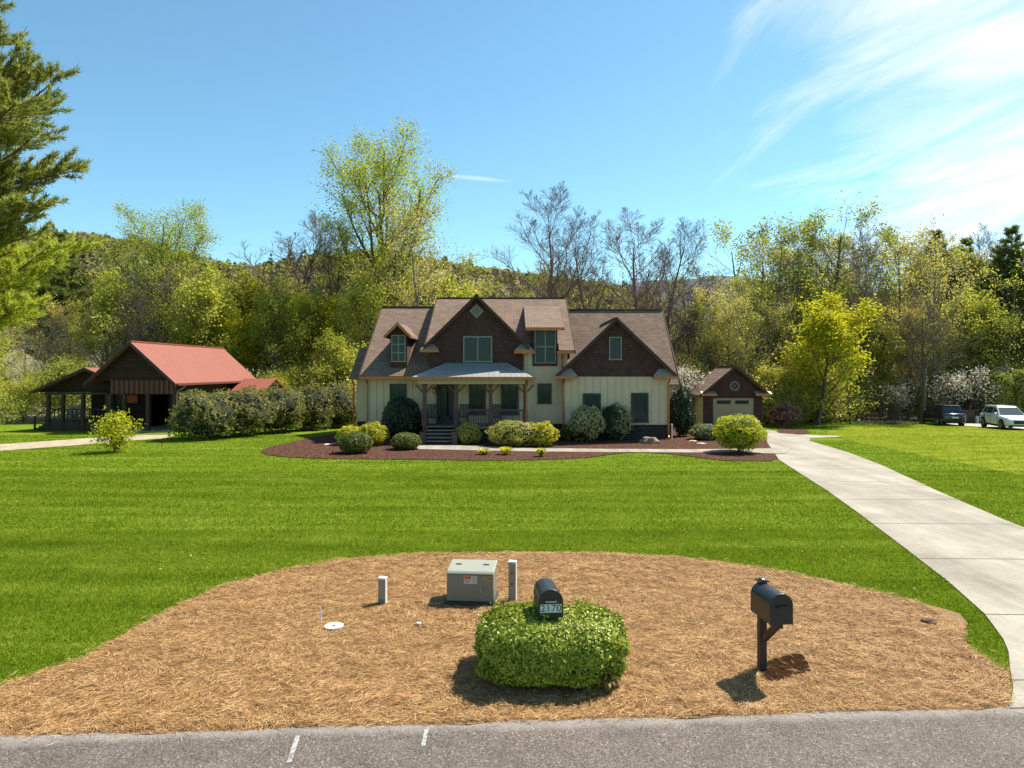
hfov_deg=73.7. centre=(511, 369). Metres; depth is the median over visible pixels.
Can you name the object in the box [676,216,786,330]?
woodland tree
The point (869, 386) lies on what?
understorey tree
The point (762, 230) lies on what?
woodland tree
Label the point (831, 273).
bare tree
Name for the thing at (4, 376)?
understorey tree
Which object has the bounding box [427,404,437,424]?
rocking chair
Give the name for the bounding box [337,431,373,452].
boxwood shrub
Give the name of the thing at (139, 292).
woodland tree
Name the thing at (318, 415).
rhododendron
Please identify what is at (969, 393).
understorey tree
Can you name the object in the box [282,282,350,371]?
spring tree
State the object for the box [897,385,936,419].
understorey tree
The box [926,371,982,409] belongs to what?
blossom tree
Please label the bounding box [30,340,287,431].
barn
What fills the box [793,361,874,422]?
understorey tree
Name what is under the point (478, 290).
woodland tree
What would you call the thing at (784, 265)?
woodland tree
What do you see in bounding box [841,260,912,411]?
woodland tree
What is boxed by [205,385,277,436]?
rhododendron
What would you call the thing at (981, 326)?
spring tree
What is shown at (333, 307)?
lime tree
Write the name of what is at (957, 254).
woodland tree
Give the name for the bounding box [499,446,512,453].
daylily
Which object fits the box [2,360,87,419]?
understorey tree
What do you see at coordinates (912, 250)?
woodland tree
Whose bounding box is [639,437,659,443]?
boulder
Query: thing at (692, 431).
hosta
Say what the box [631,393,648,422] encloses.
window
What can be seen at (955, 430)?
lawn
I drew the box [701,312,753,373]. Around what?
budding tree
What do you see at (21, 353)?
woodland tree
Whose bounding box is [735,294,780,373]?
budding tree
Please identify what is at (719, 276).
mountain
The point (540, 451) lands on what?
daylily
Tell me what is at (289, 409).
rhododendron
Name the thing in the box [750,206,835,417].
woodland tree
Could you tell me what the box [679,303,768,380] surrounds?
understorey tree
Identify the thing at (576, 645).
clipped hedge
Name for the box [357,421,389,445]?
gold shrub
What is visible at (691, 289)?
budding tree
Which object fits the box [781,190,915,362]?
woodland tree
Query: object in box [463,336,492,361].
window
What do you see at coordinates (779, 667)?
bare soil
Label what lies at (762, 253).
woodland tree
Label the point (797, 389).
understorey tree
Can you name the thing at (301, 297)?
lime tree
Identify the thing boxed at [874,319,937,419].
budding tree
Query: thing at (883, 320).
hill
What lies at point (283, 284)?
woodland tree
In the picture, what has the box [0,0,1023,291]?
sky
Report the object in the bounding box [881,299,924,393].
woodland tree
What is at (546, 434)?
gold shrub
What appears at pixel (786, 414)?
pink shrub
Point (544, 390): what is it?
window
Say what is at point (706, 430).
grey shrub
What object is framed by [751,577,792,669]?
mailbox
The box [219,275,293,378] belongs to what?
lime tree
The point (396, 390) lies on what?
window
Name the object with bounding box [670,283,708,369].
bare tree
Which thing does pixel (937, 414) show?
parked suv
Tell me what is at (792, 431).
mulch patch
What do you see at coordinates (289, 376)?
understorey tree
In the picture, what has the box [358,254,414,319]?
woodland tree
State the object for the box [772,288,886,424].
lime tree
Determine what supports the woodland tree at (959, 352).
on the woodland floor
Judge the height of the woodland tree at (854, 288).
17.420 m
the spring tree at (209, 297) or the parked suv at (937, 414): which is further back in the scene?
the spring tree at (209, 297)
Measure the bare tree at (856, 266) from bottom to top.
18.496 m
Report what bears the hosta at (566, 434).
on the mulch bed at (313, 447)
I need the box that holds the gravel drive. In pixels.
[947,423,1023,428]
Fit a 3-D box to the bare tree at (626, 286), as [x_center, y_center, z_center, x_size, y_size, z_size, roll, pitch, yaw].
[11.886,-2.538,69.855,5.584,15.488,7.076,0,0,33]
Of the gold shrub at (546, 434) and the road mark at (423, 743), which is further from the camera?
the gold shrub at (546, 434)
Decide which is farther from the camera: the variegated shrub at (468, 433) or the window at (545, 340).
the window at (545, 340)
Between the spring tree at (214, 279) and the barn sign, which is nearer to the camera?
the barn sign
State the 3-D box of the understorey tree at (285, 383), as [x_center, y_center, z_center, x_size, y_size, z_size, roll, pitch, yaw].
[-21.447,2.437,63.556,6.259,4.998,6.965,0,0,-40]
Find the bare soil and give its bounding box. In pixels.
[759,653,810,681]
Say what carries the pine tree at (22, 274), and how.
on the lawn at (22, 428)
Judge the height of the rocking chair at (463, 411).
1.141 m
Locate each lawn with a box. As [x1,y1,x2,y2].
[0,420,1023,734]
[826,424,1023,475]
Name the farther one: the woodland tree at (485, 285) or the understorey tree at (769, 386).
the woodland tree at (485, 285)
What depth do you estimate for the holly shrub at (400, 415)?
38.13 m
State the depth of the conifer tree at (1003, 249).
69.41 m
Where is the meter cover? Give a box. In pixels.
[324,622,343,631]
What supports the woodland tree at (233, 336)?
on the woodland floor
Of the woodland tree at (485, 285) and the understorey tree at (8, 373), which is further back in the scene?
the woodland tree at (485, 285)
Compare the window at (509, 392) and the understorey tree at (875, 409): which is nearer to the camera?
the window at (509, 392)
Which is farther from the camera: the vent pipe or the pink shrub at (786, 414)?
the pink shrub at (786, 414)
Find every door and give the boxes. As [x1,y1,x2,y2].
[436,384,453,423]
[538,589,562,617]
[713,398,753,426]
[769,593,792,624]
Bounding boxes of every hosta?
[558,427,574,440]
[576,432,586,441]
[689,429,700,438]
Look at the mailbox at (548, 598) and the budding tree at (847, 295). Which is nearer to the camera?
the mailbox at (548, 598)
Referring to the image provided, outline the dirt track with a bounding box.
[0,435,172,450]
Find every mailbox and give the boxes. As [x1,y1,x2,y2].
[534,578,562,620]
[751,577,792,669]
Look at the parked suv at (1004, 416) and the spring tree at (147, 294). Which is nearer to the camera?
the parked suv at (1004, 416)
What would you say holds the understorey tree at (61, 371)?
on the woodland floor
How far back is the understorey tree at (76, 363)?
63.69 m
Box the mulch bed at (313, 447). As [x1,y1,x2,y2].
[261,428,777,460]
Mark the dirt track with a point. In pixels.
(41, 444)
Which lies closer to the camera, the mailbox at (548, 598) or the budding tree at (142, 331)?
the mailbox at (548, 598)
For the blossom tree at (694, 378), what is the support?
on the lawn at (22, 428)
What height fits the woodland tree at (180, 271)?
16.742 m
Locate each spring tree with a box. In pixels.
[0,330,17,398]
[72,264,168,367]
[120,270,188,342]
[149,262,247,358]
[190,261,229,341]
[210,262,283,375]
[240,271,313,377]
[278,281,313,375]
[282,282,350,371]
[305,325,354,386]
[307,283,355,365]
[331,264,396,353]
[384,263,433,305]
[420,269,487,305]
[761,321,804,375]
[848,315,910,419]
[937,279,1023,412]
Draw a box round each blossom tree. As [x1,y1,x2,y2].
[672,364,709,421]
[673,366,697,391]
[876,382,915,418]
[885,374,930,419]
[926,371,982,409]
[945,364,1001,415]
[968,362,1018,410]
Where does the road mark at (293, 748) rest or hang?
on the road
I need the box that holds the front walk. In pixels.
[417,445,790,453]
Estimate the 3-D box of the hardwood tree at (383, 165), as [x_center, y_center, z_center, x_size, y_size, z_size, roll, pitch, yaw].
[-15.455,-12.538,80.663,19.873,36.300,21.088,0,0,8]
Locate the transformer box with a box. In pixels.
[444,559,498,606]
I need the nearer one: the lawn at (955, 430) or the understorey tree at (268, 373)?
the lawn at (955, 430)
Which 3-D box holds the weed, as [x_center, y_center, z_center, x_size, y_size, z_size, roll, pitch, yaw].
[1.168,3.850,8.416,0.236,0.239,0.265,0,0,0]
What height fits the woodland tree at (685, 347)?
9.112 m
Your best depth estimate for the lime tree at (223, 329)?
73.07 m
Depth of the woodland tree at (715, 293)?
60.68 m
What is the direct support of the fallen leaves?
on the lawn at (22, 428)
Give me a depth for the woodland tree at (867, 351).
65.46 m
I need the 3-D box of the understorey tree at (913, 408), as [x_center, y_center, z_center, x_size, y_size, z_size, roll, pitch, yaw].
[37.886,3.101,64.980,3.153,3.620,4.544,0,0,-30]
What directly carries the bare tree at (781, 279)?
on the woodland floor
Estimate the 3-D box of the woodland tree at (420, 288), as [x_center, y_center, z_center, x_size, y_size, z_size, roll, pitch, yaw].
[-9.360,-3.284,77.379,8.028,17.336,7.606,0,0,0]
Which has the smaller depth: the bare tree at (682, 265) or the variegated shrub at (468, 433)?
the variegated shrub at (468, 433)
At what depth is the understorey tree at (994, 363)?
62.69 m
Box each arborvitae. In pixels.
[978,369,1015,412]
[1010,369,1023,413]
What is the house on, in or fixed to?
on the lawn at (22, 428)
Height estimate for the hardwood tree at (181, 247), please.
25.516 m
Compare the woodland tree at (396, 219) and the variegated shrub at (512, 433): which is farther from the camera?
the woodland tree at (396, 219)
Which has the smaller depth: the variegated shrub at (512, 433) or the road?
the road
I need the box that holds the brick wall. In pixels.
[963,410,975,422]
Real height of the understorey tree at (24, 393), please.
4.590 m
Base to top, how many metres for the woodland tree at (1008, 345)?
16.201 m
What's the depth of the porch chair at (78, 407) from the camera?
48.85 m
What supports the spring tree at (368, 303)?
on the woodland floor
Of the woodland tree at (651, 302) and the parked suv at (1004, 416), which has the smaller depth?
the parked suv at (1004, 416)
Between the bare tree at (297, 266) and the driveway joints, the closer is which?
the driveway joints
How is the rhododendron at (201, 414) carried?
on the lawn at (22, 428)
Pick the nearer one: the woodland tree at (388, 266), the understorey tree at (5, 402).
the understorey tree at (5, 402)
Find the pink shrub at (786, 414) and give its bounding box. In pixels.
[765,401,803,427]
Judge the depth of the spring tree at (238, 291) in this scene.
77.88 m
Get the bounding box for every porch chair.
[65,404,74,420]
[71,404,80,420]
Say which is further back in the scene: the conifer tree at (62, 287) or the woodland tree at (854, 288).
the conifer tree at (62, 287)
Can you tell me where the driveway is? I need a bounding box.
[766,430,1023,707]
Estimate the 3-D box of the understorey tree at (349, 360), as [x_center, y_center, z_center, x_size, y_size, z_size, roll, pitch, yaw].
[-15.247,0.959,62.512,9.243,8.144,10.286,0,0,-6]
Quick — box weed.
[598,671,614,691]
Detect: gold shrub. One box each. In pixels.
[334,425,358,442]
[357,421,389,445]
[530,421,559,446]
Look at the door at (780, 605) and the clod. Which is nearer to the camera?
the door at (780, 605)
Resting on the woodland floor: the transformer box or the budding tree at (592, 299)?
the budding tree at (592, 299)
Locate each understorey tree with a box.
[0,358,20,414]
[0,362,34,432]
[0,372,26,420]
[0,372,58,422]
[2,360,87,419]
[16,356,98,418]
[37,352,98,418]
[252,368,287,380]
[256,369,298,390]
[264,360,314,388]
[286,360,312,388]
[288,354,350,390]
[297,341,368,391]
[331,361,356,425]
[676,355,711,390]
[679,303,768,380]
[738,302,795,394]
[752,363,808,409]
[753,362,824,421]
[768,364,834,424]
[792,358,859,423]
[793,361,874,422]
[824,357,891,420]
[832,367,889,419]
[833,367,878,419]
[859,375,894,419]
[873,363,943,417]
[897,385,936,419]
[899,385,928,417]
[913,356,964,414]
[916,378,967,415]
[944,367,977,414]
[948,362,1013,412]
[951,362,980,415]
[967,355,1023,412]
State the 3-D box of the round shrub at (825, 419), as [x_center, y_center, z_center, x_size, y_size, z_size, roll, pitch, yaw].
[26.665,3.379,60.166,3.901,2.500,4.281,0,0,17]
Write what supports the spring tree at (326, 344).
on the lawn at (22, 428)
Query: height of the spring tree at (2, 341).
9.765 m
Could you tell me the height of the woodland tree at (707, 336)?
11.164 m
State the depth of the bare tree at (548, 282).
85.13 m
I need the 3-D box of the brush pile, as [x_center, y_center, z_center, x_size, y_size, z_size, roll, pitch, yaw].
[30.810,4.280,56.581,6.064,0.393,1.301,0,0,0]
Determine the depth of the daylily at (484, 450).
32.01 m
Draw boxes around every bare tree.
[116,260,209,345]
[226,210,391,378]
[471,180,614,308]
[536,267,564,296]
[540,205,627,308]
[542,206,695,335]
[615,273,649,308]
[627,216,723,346]
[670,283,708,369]
[740,243,805,326]
[784,228,884,417]
[841,231,895,417]
[949,222,1013,408]
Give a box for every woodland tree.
[0,324,31,411]
[2,318,47,391]
[40,290,96,366]
[46,311,88,412]
[64,268,128,367]
[120,286,167,346]
[133,256,176,341]
[140,256,198,343]
[219,305,246,368]
[243,268,304,376]
[333,260,392,352]
[339,243,412,347]
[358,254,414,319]
[374,185,451,305]
[395,269,455,305]
[417,243,498,305]
[443,276,484,296]
[455,270,500,296]
[499,287,535,296]
[521,262,574,308]
[533,262,587,308]
[571,277,630,308]
[624,289,667,314]
[640,274,695,367]
[675,332,702,366]
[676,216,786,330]
[677,275,735,374]
[686,297,735,375]
[705,273,774,370]
[705,287,752,371]
[714,308,771,380]
[723,240,798,325]
[725,215,809,332]
[734,211,832,368]
[747,295,797,373]
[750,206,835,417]
[755,243,814,328]
[756,308,797,376]
[773,229,858,360]
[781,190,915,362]
[783,232,850,320]
[807,231,870,311]
[810,279,863,418]
[823,264,889,372]
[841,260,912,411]
[845,310,885,418]
[846,222,943,416]
[852,237,931,414]
[873,232,920,364]
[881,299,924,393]
[887,245,954,388]
[893,214,983,403]
[901,311,952,407]
[903,244,996,367]
[909,235,1000,369]
[942,322,977,375]
[947,256,994,369]
[964,297,1016,368]
[973,247,1023,372]
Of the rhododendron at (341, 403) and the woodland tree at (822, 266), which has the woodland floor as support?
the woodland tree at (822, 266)
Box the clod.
[920,617,935,624]
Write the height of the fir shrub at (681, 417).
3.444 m
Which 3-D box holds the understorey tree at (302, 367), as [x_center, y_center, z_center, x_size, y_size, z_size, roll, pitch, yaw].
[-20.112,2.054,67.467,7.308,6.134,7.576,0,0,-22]
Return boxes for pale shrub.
[565,404,605,440]
[763,396,776,425]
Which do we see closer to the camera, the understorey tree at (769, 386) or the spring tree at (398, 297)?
the understorey tree at (769, 386)
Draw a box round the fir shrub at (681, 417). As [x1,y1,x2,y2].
[669,384,695,436]
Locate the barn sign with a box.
[127,394,138,403]
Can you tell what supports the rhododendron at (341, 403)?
on the lawn at (22, 428)
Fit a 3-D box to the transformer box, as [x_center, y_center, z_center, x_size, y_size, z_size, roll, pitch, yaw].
[-0.692,3.713,11.872,0.860,0.673,0.680,0,0,5]
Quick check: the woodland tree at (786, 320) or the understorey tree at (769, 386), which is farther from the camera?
the woodland tree at (786, 320)
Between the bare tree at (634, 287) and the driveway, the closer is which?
the driveway
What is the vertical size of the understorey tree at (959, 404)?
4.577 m
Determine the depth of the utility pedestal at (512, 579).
11.72 m
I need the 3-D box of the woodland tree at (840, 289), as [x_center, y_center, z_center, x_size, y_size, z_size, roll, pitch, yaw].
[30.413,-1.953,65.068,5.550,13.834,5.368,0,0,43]
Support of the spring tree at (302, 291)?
on the woodland floor
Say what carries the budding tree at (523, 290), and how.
on the woodland floor
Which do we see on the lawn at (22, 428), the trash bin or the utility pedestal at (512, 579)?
the trash bin
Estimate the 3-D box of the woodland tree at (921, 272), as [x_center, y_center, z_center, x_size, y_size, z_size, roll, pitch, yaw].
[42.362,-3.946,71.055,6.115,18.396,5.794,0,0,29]
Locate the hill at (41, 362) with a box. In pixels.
[0,240,929,401]
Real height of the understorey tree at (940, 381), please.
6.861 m
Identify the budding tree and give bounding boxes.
[23,308,92,373]
[60,280,120,365]
[71,270,166,367]
[297,214,375,335]
[506,271,530,296]
[575,279,613,308]
[633,281,685,349]
[664,261,747,366]
[671,306,730,369]
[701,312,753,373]
[731,313,769,372]
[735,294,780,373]
[760,246,853,353]
[822,288,872,419]
[834,224,924,342]
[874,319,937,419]
[887,290,985,423]
[889,250,956,356]
[914,308,957,376]
[958,238,1021,344]
[976,307,1023,369]
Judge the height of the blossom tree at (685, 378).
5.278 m
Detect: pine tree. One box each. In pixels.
[0,0,91,250]
[0,183,109,328]
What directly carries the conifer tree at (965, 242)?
on the woodland floor
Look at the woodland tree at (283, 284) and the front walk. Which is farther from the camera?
the woodland tree at (283, 284)
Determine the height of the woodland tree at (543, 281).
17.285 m
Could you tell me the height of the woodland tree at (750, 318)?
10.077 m
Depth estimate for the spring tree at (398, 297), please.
79.11 m
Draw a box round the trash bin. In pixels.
[974,416,979,422]
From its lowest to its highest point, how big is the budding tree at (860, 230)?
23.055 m
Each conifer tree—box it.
[19,230,104,365]
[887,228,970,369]
[949,224,1023,368]
[951,236,987,370]
[1001,267,1023,362]
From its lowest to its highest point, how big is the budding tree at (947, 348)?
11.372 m
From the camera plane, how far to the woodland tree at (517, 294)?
87.93 m
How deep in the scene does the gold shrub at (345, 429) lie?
36.13 m
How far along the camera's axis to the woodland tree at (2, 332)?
82.84 m
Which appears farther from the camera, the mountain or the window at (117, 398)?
the mountain
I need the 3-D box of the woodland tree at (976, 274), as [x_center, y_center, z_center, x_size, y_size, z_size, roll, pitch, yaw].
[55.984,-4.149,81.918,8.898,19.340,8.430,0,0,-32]
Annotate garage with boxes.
[690,365,772,426]
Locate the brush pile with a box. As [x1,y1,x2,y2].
[853,419,918,423]
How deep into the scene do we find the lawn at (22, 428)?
19.16 m
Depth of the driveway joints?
17.67 m
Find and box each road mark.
[286,735,299,762]
[421,726,428,745]
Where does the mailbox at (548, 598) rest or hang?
on the pine straw bed at (957, 618)
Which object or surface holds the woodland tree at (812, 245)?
on the woodland floor
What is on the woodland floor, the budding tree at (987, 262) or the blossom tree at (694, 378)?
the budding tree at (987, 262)
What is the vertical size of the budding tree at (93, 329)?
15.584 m
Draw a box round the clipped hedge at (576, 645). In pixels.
[471,594,630,691]
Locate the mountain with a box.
[618,275,892,331]
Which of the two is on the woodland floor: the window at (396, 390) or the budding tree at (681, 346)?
the budding tree at (681, 346)
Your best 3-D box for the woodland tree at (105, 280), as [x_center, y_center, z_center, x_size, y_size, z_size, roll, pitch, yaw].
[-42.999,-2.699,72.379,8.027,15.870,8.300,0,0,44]
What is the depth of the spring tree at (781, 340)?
64.70 m
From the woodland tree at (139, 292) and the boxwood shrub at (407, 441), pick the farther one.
the woodland tree at (139, 292)
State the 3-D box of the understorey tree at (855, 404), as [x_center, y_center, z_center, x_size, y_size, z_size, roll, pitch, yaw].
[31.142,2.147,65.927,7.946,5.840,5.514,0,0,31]
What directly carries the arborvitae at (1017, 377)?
on the lawn at (22, 428)
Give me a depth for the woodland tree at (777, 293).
65.04 m
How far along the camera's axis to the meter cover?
10.50 m
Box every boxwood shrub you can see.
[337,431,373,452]
[390,432,421,449]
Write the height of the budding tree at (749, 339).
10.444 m
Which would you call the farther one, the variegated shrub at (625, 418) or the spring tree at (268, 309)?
the spring tree at (268, 309)
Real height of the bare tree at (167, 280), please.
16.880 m
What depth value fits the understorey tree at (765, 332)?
70.41 m
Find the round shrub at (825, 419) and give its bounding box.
[801,401,838,422]
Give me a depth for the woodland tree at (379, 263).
74.36 m
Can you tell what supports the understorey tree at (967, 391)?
on the woodland floor
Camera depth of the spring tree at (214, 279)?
87.62 m
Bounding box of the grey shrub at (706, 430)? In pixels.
[688,423,718,439]
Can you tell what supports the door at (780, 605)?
in the mailbox at (772, 606)
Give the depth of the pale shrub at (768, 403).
53.19 m
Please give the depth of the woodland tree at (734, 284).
66.50 m
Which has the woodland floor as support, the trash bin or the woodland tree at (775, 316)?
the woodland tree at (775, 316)
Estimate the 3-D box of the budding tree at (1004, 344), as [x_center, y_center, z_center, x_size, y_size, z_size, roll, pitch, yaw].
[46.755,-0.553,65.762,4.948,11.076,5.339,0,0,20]
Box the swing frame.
[846,397,883,423]
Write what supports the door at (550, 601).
in the mailbox at (548, 598)
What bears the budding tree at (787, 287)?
on the woodland floor
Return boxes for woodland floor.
[0,402,979,422]
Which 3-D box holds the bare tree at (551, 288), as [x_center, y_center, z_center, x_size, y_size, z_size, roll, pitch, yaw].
[2.142,-5.422,58.585,13.003,20.725,10.792,0,0,16]
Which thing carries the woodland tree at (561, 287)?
on the woodland floor
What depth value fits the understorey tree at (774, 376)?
55.10 m
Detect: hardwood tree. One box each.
[85,196,227,342]
[305,115,461,334]
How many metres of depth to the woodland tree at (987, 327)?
65.85 m
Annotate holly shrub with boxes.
[380,396,421,437]
[599,404,622,440]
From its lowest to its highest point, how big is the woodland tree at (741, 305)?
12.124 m
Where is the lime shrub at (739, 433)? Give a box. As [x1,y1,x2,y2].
[712,413,768,451]
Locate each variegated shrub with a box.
[456,422,482,443]
[485,420,536,445]
[602,401,634,439]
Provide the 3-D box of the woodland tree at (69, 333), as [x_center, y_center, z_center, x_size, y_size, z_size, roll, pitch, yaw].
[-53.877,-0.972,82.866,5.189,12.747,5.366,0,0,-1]
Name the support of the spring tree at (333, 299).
on the woodland floor
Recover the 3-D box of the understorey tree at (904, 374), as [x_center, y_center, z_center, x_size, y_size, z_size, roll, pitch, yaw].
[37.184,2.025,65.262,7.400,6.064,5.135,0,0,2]
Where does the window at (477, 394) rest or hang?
in the house
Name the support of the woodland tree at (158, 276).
on the woodland floor
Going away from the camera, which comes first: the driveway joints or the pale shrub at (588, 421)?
the driveway joints
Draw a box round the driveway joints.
[825,449,1023,679]
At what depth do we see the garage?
50.00 m
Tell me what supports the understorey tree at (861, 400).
on the woodland floor
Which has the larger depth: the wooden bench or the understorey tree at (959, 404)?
the understorey tree at (959, 404)
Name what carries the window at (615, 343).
in the house
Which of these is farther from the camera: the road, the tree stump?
the tree stump
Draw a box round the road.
[0,706,1023,767]
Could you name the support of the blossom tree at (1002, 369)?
on the lawn at (22, 428)
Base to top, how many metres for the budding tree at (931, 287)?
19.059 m
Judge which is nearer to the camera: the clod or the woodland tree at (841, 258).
the clod
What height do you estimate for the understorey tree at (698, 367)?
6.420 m
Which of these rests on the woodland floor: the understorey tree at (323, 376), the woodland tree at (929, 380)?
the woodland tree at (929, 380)
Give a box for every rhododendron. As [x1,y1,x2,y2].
[165,389,242,440]
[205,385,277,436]
[253,382,311,433]
[285,381,336,430]
[325,382,356,427]
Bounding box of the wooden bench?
[866,413,885,422]
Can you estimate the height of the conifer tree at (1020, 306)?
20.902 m
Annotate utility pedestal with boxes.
[377,576,387,604]
[508,560,516,602]
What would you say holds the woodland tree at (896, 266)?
on the woodland floor
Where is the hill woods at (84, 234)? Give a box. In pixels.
[0,229,704,347]
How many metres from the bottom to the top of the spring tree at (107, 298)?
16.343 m
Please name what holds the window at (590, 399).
in the house
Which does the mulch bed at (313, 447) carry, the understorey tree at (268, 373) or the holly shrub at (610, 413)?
the holly shrub at (610, 413)
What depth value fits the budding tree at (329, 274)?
81.18 m
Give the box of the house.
[349,294,680,443]
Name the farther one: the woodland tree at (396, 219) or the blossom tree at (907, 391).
the woodland tree at (396, 219)
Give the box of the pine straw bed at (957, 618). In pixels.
[0,552,1010,735]
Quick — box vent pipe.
[671,424,672,438]
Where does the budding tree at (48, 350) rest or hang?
on the woodland floor
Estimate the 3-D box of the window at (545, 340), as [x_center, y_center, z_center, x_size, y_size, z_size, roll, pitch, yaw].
[1.943,-1.359,39.895,1.300,1.941,0.080,0,0,0]
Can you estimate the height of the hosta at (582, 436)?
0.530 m
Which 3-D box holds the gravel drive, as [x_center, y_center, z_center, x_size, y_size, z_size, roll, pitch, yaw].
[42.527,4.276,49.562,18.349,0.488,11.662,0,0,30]
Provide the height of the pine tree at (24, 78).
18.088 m
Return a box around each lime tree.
[195,302,267,374]
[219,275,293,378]
[272,290,323,373]
[304,292,354,372]
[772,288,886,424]
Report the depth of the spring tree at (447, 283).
78.72 m
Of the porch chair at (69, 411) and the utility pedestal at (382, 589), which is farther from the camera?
the porch chair at (69, 411)
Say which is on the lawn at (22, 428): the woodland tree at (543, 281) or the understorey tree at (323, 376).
the understorey tree at (323, 376)
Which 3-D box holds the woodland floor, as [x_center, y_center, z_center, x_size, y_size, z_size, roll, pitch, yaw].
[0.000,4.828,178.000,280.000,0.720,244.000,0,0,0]
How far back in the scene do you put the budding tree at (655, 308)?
89.22 m
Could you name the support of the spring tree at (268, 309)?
on the woodland floor
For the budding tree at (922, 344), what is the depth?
56.90 m
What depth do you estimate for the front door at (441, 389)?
39.94 m
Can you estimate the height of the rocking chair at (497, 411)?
1.141 m
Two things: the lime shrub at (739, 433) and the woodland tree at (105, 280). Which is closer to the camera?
the lime shrub at (739, 433)
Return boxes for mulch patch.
[777,428,808,433]
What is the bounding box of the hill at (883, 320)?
[675,299,908,374]
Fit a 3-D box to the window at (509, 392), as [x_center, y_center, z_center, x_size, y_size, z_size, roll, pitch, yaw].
[-0.132,1.670,39.930,1.070,1.959,0.080,0,0,0]
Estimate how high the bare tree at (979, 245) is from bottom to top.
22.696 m
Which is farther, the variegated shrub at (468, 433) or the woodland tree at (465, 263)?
the woodland tree at (465, 263)
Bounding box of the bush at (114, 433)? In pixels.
[88,405,145,451]
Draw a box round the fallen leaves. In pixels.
[2,461,1012,597]
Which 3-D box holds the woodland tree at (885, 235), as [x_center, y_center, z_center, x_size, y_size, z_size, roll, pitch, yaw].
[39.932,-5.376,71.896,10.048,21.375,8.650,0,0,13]
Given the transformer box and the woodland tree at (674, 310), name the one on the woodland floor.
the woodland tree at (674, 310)
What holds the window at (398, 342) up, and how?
in the house
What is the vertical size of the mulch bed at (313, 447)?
0.317 m
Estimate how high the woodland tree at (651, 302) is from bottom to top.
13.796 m
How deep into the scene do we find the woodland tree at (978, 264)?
80.15 m
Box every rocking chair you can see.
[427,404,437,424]
[459,404,469,422]
[492,404,501,420]
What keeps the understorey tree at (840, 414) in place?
on the lawn at (22, 428)
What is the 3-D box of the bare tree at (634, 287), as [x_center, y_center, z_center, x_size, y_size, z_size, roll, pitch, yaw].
[9.313,-4.548,57.871,10.136,18.958,14.922,0,0,46]
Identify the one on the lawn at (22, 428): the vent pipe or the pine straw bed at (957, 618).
the pine straw bed at (957, 618)
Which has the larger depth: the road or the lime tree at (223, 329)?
the lime tree at (223, 329)
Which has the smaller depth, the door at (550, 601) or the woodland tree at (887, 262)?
the door at (550, 601)
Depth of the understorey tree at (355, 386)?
54.18 m
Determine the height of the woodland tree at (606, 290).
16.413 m
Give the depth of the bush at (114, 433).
33.02 m
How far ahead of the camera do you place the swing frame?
56.95 m
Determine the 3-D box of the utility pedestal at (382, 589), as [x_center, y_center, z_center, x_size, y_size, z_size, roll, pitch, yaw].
[-2.213,3.820,11.670,0.141,0.560,0.116,0,0,12]
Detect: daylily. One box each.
[477,448,491,453]
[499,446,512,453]
[535,447,547,455]
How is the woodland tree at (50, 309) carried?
on the woodland floor
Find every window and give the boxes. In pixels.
[113,394,121,409]
[390,384,406,401]
[391,335,405,361]
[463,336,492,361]
[469,384,485,414]
[501,384,518,414]
[534,330,555,362]
[537,383,551,403]
[583,393,600,412]
[609,337,621,359]
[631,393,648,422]
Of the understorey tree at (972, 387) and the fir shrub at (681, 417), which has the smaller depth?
the fir shrub at (681, 417)
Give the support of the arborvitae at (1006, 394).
on the lawn at (22, 428)
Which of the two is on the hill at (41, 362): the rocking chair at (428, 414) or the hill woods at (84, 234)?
the hill woods at (84, 234)
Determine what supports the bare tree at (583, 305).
on the woodland floor
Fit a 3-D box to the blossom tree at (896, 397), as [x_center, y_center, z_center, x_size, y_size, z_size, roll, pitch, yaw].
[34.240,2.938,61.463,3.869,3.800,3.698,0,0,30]
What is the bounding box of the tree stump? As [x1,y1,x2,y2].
[885,402,899,423]
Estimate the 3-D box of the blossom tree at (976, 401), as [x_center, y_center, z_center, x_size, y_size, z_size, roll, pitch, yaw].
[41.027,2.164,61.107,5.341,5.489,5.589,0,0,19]
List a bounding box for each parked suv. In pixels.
[918,404,965,425]
[980,404,1023,429]
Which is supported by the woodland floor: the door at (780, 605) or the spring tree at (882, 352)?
the spring tree at (882, 352)

